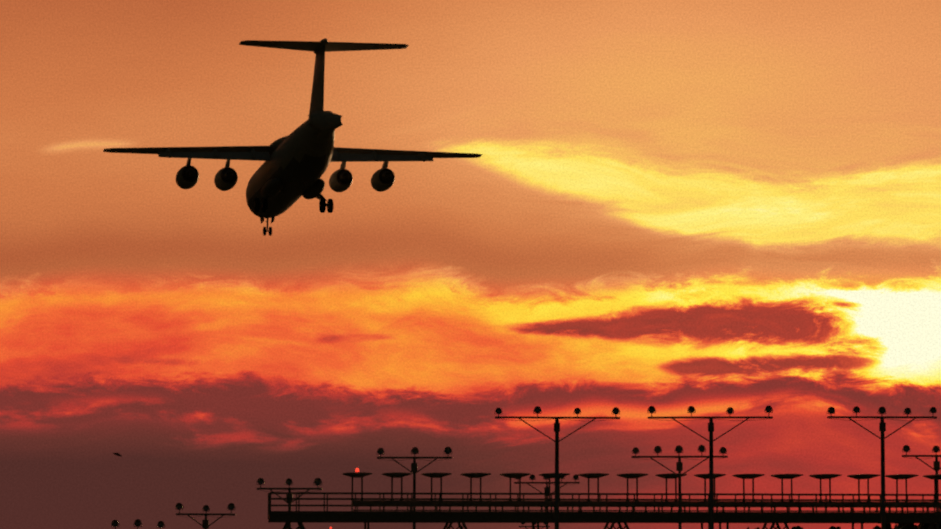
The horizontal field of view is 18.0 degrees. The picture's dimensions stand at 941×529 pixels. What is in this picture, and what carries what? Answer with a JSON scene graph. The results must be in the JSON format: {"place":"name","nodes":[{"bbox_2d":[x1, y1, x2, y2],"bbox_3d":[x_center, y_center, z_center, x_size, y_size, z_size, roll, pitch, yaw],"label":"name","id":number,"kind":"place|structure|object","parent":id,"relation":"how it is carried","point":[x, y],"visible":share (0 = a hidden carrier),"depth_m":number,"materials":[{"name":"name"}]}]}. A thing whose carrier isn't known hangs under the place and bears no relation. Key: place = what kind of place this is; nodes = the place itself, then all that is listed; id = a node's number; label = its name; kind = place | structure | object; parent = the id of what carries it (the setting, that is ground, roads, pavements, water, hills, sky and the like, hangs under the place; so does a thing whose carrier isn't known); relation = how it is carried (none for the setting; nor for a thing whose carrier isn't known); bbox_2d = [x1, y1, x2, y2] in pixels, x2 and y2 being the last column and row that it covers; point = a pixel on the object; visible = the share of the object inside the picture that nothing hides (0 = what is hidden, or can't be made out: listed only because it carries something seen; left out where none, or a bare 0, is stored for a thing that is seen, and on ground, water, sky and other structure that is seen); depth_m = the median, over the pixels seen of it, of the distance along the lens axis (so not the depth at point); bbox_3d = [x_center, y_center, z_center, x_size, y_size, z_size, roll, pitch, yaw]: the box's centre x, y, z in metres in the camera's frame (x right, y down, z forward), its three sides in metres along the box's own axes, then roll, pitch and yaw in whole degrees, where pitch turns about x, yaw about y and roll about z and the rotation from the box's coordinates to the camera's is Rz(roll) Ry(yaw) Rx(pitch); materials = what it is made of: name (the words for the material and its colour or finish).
{"place":"outdoors","nodes":[
{"label":"outdoors","id":0,"kind":"place"},
{"bbox_2d":[111,519,164,528],"bbox_3d":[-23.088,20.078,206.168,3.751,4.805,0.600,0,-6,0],"label":"lights","id":1,"kind":"object","parent":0,"point":[137,523],"visible":1,"depth_m":206.24,"materials":[{"name":"metal"}]},
{"bbox_2d":[103,38,482,235],"bbox_3d":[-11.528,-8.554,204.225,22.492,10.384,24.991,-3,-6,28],"label":"aircraft","id":2,"kind":"object","parent":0,"point":[289,172],"visible":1,"depth_m":203.67,"materials":[{"name":"white paint"}]},
{"bbox_2d":[0,0,940,528],"label":"sky","id":3,"kind":"structure","parent":0,"point":[712,207],"materials":[{"name":"orange"}]},
{"bbox_2d":[519,523,549,528],"bbox_3d":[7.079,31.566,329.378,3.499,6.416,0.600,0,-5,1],"label":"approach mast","id":4,"kind":"object","parent":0,"point":[534,525],"visible":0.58,"depth_m":329.56,"materials":[{"name":"metal"}]},
{"bbox_2d":[747,523,940,528],"bbox_3d":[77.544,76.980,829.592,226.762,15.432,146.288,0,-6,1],"label":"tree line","id":5,"kind":"object","parent":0,"point":[915,526],"visible":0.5,"depth_m":880.96,"materials":[{"name":"black plant"}]},
{"bbox_2d":[878,523,913,528],"bbox_3d":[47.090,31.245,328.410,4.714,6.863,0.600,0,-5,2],"label":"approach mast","id":6,"kind":"object","parent":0,"point":[895,526],"visible":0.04,"depth_m":328.56,"materials":[{"name":"metal"}]},
{"label":"ground","id":7,"kind":"structure","parent":0,"visible":0},
{"bbox_2d":[175,503,234,528],"bbox_3d":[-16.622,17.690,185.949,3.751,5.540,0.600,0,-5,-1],"label":"approach mast","id":8,"kind":"object","parent":7,"relation":"on","point":[205,522],"visible":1,"depth_m":186.07,"materials":[{"name":"metal"}]},
{"bbox_2d":[257,478,321,528],"bbox_3d":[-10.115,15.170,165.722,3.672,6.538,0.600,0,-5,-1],"label":"approach mast","id":9,"kind":"object","parent":7,"relation":"on","point":[289,482],"visible":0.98,"depth_m":165.90,"materials":[{"name":"metal"}]},
{"bbox_2d":[377,447,451,528],"bbox_3d":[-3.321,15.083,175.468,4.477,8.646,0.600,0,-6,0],"label":"approach mast","id":10,"kind":"object","parent":7,"relation":"on","point":[415,450],"visible":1,"depth_m":175.74,"materials":[{"name":"metal"}]},
{"bbox_2d":[514,474,579,528],"bbox_3d":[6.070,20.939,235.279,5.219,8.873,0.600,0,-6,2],"label":"approach mast","id":11,"kind":"object","parent":7,"relation":"on","point":[532,477],"visible":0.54,"depth_m":235.57,"materials":[{"name":"metal"}]},
{"bbox_2d":[495,406,619,528],"bbox_3d":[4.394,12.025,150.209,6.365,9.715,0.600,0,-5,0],"label":"approach mast","id":12,"kind":"object","parent":7,"relation":"on","point":[537,410],"visible":1,"depth_m":150.52,"materials":[{"name":"metal"}]},
{"bbox_2d":[268,468,940,528],"bbox_3d":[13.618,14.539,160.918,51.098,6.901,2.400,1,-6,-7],"label":"platform","id":13,"kind":"structure","parent":7,"relation":"on","point":[463,517],"depth_m":159.85,"materials":[{"name":"metal"}]},
{"bbox_2d":[631,445,727,528],"bbox_3d":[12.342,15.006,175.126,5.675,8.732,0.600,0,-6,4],"label":"approach mast","id":14,"kind":"object","parent":7,"relation":"on","point":[678,450],"visible":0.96,"depth_m":175.37,"materials":[{"name":"metal"}]},
{"bbox_2d":[647,405,772,528],"bbox_3d":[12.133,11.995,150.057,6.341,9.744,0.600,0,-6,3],"label":"approach mast","id":15,"kind":"object","parent":7,"relation":"on","point":[730,410],"visible":1,"depth_m":150.32,"materials":[{"name":"metal"}]},
{"bbox_2d":[827,406,936,528],"bbox_3d":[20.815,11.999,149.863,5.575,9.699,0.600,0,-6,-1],"label":"approach mast","id":16,"kind":"object","parent":7,"relation":"on","point":[882,424],"visible":1,"depth_m":150.20,"materials":[{"name":"metal"}]},
{"bbox_2d":[902,445,940,528],"bbox_3d":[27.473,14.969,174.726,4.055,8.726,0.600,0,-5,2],"label":"approach mast","id":17,"kind":"object","parent":7,"relation":"on","point":[936,462],"visible":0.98,"depth_m":175.00,"materials":[{"name":"metal"}]}
]}

